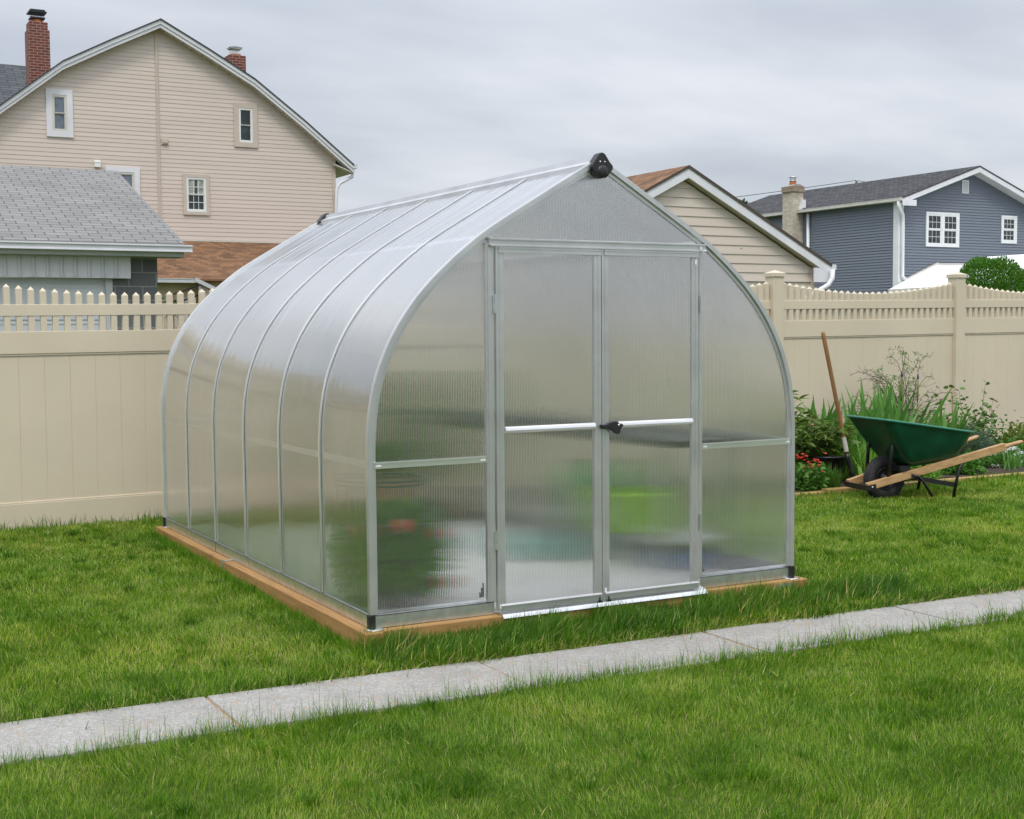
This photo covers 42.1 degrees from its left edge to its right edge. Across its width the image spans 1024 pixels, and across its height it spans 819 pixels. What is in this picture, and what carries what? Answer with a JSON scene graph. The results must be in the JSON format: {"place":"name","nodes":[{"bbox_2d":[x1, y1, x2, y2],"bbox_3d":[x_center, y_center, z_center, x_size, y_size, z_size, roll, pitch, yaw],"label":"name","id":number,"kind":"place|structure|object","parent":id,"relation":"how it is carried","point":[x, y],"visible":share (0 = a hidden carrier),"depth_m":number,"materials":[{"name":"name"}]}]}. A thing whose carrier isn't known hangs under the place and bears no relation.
{"place":"outdoors","nodes":[
{"label":"outdoors","id":0,"kind":"place"},
{"bbox_2d":[162,295,176,328],"bbox_3d":[-3.707,-0.318,14.533,0.236,1.851,0.240,-2,4,-29],"label":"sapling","id":1,"kind":"object","parent":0,"point":[173,303],"visible":0.08,"depth_m":14.49,"materials":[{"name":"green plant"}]},
{"bbox_2d":[0,470,1023,818],"bbox_3d":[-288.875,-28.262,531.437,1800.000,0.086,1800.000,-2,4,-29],"label":"ground","id":2,"kind":"structure","parent":0,"point":[526,787],"depth_m":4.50,"materials":[{"name":"plant"}]},
{"bbox_2d":[0,64,25,103],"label":"slate roof house","id":3,"kind":"structure","parent":2,"relation":"on","point":[12,80],"depth_m":47.76,"materials":[{"name":"grey stone"}]},
{"bbox_2d":[0,165,192,331],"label":"block garage","id":4,"kind":"structure","parent":2,"relation":"on","point":[84,232],"depth_m":19.46,"materials":[{"name":"grey"}]},
{"bbox_2d":[0,277,104,331],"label":"overhead door","id":5,"kind":"structure","parent":4,"relation":"in","point":[72,285],"depth_m":19.08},
{"bbox_2d":[0,8,357,329],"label":"beige house","id":6,"kind":"structure","parent":2,"relation":"on","point":[227,166],"depth_m":37.72,"materials":[{"name":"beige plastic"}]},
{"bbox_2d":[45,88,73,137],"bbox_3d":[-12.315,-8.066,36.201,0.700,1.290,0.065,-2,4,-29],"label":"window","id":7,"kind":"structure","parent":6,"relation":"in","point":[59,102],"depth_m":36.20,"materials":[{"name":"white metal"}]},
{"bbox_2d":[105,166,139,194],"bbox_3d":[-10.854,-6.132,37.111,0.940,1.260,0.065,-2,4,-29],"label":"window","id":8,"kind":"structure","parent":6,"relation":"in","point":[131,175],"depth_m":37.19,"materials":[{"name":"white metal"}]},
{"bbox_2d":[182,173,209,215],"bbox_3d":[-9.047,-6.154,38.101,0.760,1.160,0.065,-2,4,-29],"label":"window","id":9,"kind":"structure","parent":6,"relation":"in","point":[196,193],"depth_m":38.10,"materials":[{"name":"clear glass"}]},
{"bbox_2d":[233,102,257,147],"bbox_3d":[-7.750,-8.267,38.694,0.700,1.270,0.065,-2,4,-29],"label":"window","id":10,"kind":"structure","parent":6,"relation":"in","point":[245,114],"depth_m":38.70,"materials":[{"name":"clear glass"}]},
{"bbox_2d":[165,277,215,329],"bbox_3d":[-8.751,-2.004,36.254,1.850,3.100,2.560,-2,4,-29],"label":"porch","id":11,"kind":"object","parent":2,"relation":"on","point":[205,284],"visible":0.09,"depth_m":35.16,"materials":[{"name":"white"}]},
{"bbox_2d":[162,284,200,329],"bbox_3d":[-8.790,-2.270,34.710,1.432,2.017,0.040,-2,4,-29],"label":"stair railing","id":12,"kind":"object","parent":11,"relation":"attached to","point":[184,300],"visible":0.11,"depth_m":34.81,"materials":[{"name":"black paint"}]},
{"bbox_2d":[156,526,806,647],"bbox_3d":[-0.438,0.948,8.214,2.568,0.169,3.823,-2,4,-29],"label":"timber base","id":13,"kind":"object","parent":2,"relation":"on","point":[342,624],"visible":0.17,"depth_m":6.64,"materials":[{"name":"wood"}]},
{"bbox_2d":[160,152,797,630],"bbox_3d":[-0.449,-0.232,8.147,2.508,2.218,3.795,-2,4,-29],"label":"greenhouse","id":14,"kind":"object","parent":13,"relation":"on","point":[598,334],"visible":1,"depth_m":6.59,"materials":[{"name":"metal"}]},
{"bbox_2d":[493,246,602,611],"bbox_3d":[0.178,0.094,6.377,0.592,1.732,0.042,-2,4,-29],"label":"door","id":15,"kind":"structure","parent":14,"relation":"in","point":[547,301],"depth_m":6.38,"materials":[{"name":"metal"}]},
{"bbox_2d":[600,249,701,601],"bbox_3d":[0.698,0.074,6.655,0.618,1.732,0.051,-2,4,-29],"label":"door","id":16,"kind":"structure","parent":14,"relation":"in","point":[651,304],"depth_m":6.66,"materials":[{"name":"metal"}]},
{"bbox_2d":[494,523,698,612],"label":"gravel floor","id":17,"kind":"structure","parent":13,"relation":"on","point":[495,602],"depth_m":6.60,"materials":[{"name":"grey gravel"}]},
{"bbox_2d":[0,270,1023,529],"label":"vinyl fence","id":18,"kind":"object","parent":2,"relation":"on","point":[80,426],"visible":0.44,"depth_m":9.94,"materials":[{"name":"beige plastic"}]},
{"bbox_2d":[626,165,835,320],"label":"tan garage","id":19,"kind":"structure","parent":2,"relation":"on","point":[750,244],"depth_m":20.61,"materials":[{"name":"brown plastic"}]},
{"bbox_2d":[747,166,1023,319],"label":"blue house","id":20,"kind":"structure","parent":2,"relation":"on","point":[881,236],"depth_m":60.80,"materials":[{"name":"grey"}]},
{"bbox_2d":[925,212,959,246],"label":"window","id":21,"kind":"structure","parent":20,"relation":"in","point":[942,229],"depth_m":59.82,"materials":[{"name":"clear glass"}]},
{"bbox_2d":[1001,215,1016,243],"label":"window","id":22,"kind":"structure","parent":20,"relation":"in","point":[1008,223],"depth_m":61.91,"materials":[{"name":"white glass"}]},
{"bbox_2d":[794,472,1023,496],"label":"bed edging","id":23,"kind":"object","parent":2,"relation":"on","point":[840,489],"visible":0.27,"depth_m":11.24,"materials":[{"name":"brown wood"}]},
{"bbox_2d":[845,415,1022,498],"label":"wheelbarrow","id":24,"kind":"object","parent":2,"relation":"on","point":[899,448],"visible":0.98,"depth_m":10.77,"materials":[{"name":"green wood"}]},
{"bbox_2d":[941,255,1023,318],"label":"arborvitae","id":25,"kind":"object","parent":2,"relation":"on","point":[999,268],"visible":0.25,"depth_m":20.24,"materials":[{"name":"green plant"}]},
{"bbox_2d":[945,254,1023,289],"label":"neighbour shed","id":26,"kind":"structure","parent":2,"relation":"on","point":[1019,259],"depth_m":52.31,"materials":[{"name":"white metal"}]},
{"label":"utility pole","id":27,"kind":"object","parent":2,"relation":"on","visible":0},
{"bbox_2d":[738,180,864,196],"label":"power wire","id":28,"kind":"object","parent":27,"relation":"attached to","point":[805,187],"visible":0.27,"depth_m":99.98,"materials":[{"name":"black paint"}]},
{"bbox_2d":[0,589,1023,765],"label":"sidewalk","id":29,"kind":"structure","parent":0,"point":[66,731],"depth_m":5.42,"materials":[{"name":"concrete"}]},
{"bbox_2d":[207,625,965,727],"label":"sidewalk joints","id":30,"kind":"object","parent":29,"relation":"on","point":[223,712],"visible":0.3,"depth_m":5.18,"materials":[{"name":"grey concrete"}]},
{"bbox_2d":[0,0,1023,211],"label":"sky","id":31,"kind":"structure","parent":0,"point":[421,96],"materials":[{"name":"grey"}]},
{"bbox_2d":[795,462,848,490],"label":"ornamental grass","id":32,"kind":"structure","parent":0,"point":[835,480],"depth_m":11.25,"materials":[{"name":"green plant"}]},
{"bbox_2d":[795,462,1023,491],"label":"garden soil","id":33,"kind":"structure","parent":0,"point":[991,470],"depth_m":12.41,"materials":[{"name":"brown soil"}]},
{"bbox_2d":[795,452,835,490],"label":"red flowers","id":34,"kind":"object","parent":33,"relation":"on","point":[798,469],"visible":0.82,"depth_m":11.17,"materials":[{"name":"green plant"}]},
{"bbox_2d":[808,453,844,482],"bbox_3d":[2.790,0.533,11.779,0.356,0.264,0.356,-2,4,-29],"label":"black bucket","id":35,"kind":"object","parent":33,"relation":"on","point":[839,461],"visible":0.41,"depth_m":11.63,"materials":[{"name":"plastic"}]},
{"bbox_2d":[793,390,860,465],"bbox_3d":[2.630,0.223,11.903,0.835,0.814,0.938,-2,4,-29],"label":"peony","id":36,"kind":"object","parent":33,"relation":"on","point":[818,437],"visible":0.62,"depth_m":11.71,"materials":[{"name":"green plant"}]},
{"bbox_2d":[821,331,862,483],"bbox_3d":[2.905,0.092,11.579,0.443,1.543,0.084,-1,3,-10],"label":"shovel","id":37,"kind":"object","parent":33,"relation":"on","point":[839,415],"visible":0.67,"depth_m":11.57,"materials":[{"name":"brown wood"}]},
{"bbox_2d":[795,391,891,471],"bbox_3d":[2.991,0.219,12.295,0.962,0.813,0.848,-2,4,-29],"label":"iris clump","id":38,"kind":"object","parent":33,"relation":"on","point":[830,415],"visible":0.11,"depth_m":12.18,"materials":[{"name":"green plant"}]},
{"bbox_2d":[827,429,877,479],"bbox_3d":[3.159,0.399,11.969,1.083,0.483,0.811,-2,4,-29],"label":"daylily clump","id":39,"kind":"object","parent":33,"relation":"on","point":[861,456],"visible":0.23,"depth_m":11.84,"materials":[{"name":"green plant"}]},
{"bbox_2d":[853,457,869,474],"bbox_3d":[3.115,0.548,11.786,0.380,0.323,0.299,0,3,10],"label":"broadleaf seedling","id":40,"kind":"object","parent":33,"relation":"on","point":[859,470],"visible":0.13,"depth_m":11.75,"materials":[{"name":"green plant"}]},
{"bbox_2d":[840,345,954,422],"bbox_3d":[3.821,-0.043,13.103,1.794,1.185,0.610,-2,4,-29],"label":"arching shrub","id":41,"kind":"object","parent":33,"relation":"on","point":[904,389],"visible":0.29,"depth_m":13.07,"materials":[{"name":"green plant"}]},
{"bbox_2d":[845,372,952,453],"bbox_3d":[3.554,0.119,12.627,1.093,0.960,0.936,-2,4,-29],"label":"iris clump","id":42,"kind":"object","parent":33,"relation":"on","point":[883,410],"visible":0.41,"depth_m":12.58,"materials":[{"name":"green plant"}]},
{"bbox_2d":[904,463,940,480],"bbox_3d":[3.503,0.501,11.864,0.801,0.267,0.426,-2,4,-29],"label":"sedum","id":43,"kind":"object","parent":33,"relation":"on","point":[933,475],"visible":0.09,"depth_m":11.81,"materials":[{"name":"green plant"}]},
{"bbox_2d":[924,400,974,429],"bbox_3d":[4.154,0.234,12.738,0.459,0.695,0.730,0,3,1],"label":"iris clump","id":44,"kind":"object","parent":33,"relation":"on","point":[940,421],"visible":0.17,"depth_m":12.60,"materials":[{"name":"green plant"}]},
{"bbox_2d":[938,447,987,474],"bbox_3d":[4.146,0.475,12.289,0.584,0.248,0.383,-2,4,-29],"label":"geranium","id":45,"kind":"object","parent":33,"relation":"on","point":[970,467],"visible":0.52,"depth_m":12.17,"materials":[{"name":"green plant"}]},
{"bbox_2d":[908,380,1023,459],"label":"honeysuckle","id":46,"kind":"object","parent":33,"relation":"on","point":[981,425],"visible":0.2,"depth_m":13.43,"materials":[{"name":"green plant"}]},
{"bbox_2d":[959,421,996,459],"bbox_3d":[4.524,0.302,13.126,0.725,0.447,0.499,-2,4,-29],"label":"lavender","id":47,"kind":"object","parent":33,"relation":"on","point":[985,440],"visible":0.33,"depth_m":13.06,"materials":[{"name":"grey plant"}]},
{"bbox_2d":[980,446,1023,467],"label":"candytuft","id":48,"kind":"object","parent":33,"relation":"on","point":[996,458],"visible":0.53,"depth_m":12.77,"materials":[{"name":"green plant"}]},
{"bbox_2d":[995,432,1023,462],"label":"phlox","id":49,"kind":"object","parent":33,"relation":"on","point":[1021,446],"visible":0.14,"depth_m":13.24,"materials":[{"name":"green plant"}]},
{"bbox_2d":[997,420,1023,449],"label":"spirea","id":50,"kind":"object","parent":33,"relation":"on","point":[1012,432],"visible":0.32,"depth_m":13.70,"materials":[{"name":"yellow plant"}]},
{"bbox_2d":[888,262,1006,292],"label":"white porch roof","id":51,"kind":"structure","parent":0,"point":[934,275],"depth_m":55.60,"materials":[{"name":"metal"}]},
{"bbox_2d":[1002,446,1023,470],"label":"dutch iris","id":52,"kind":"object","parent":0,"point":[1014,462],"visible":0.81,"depth_m":12.54,"materials":[{"name":"green plant"}]}
]}

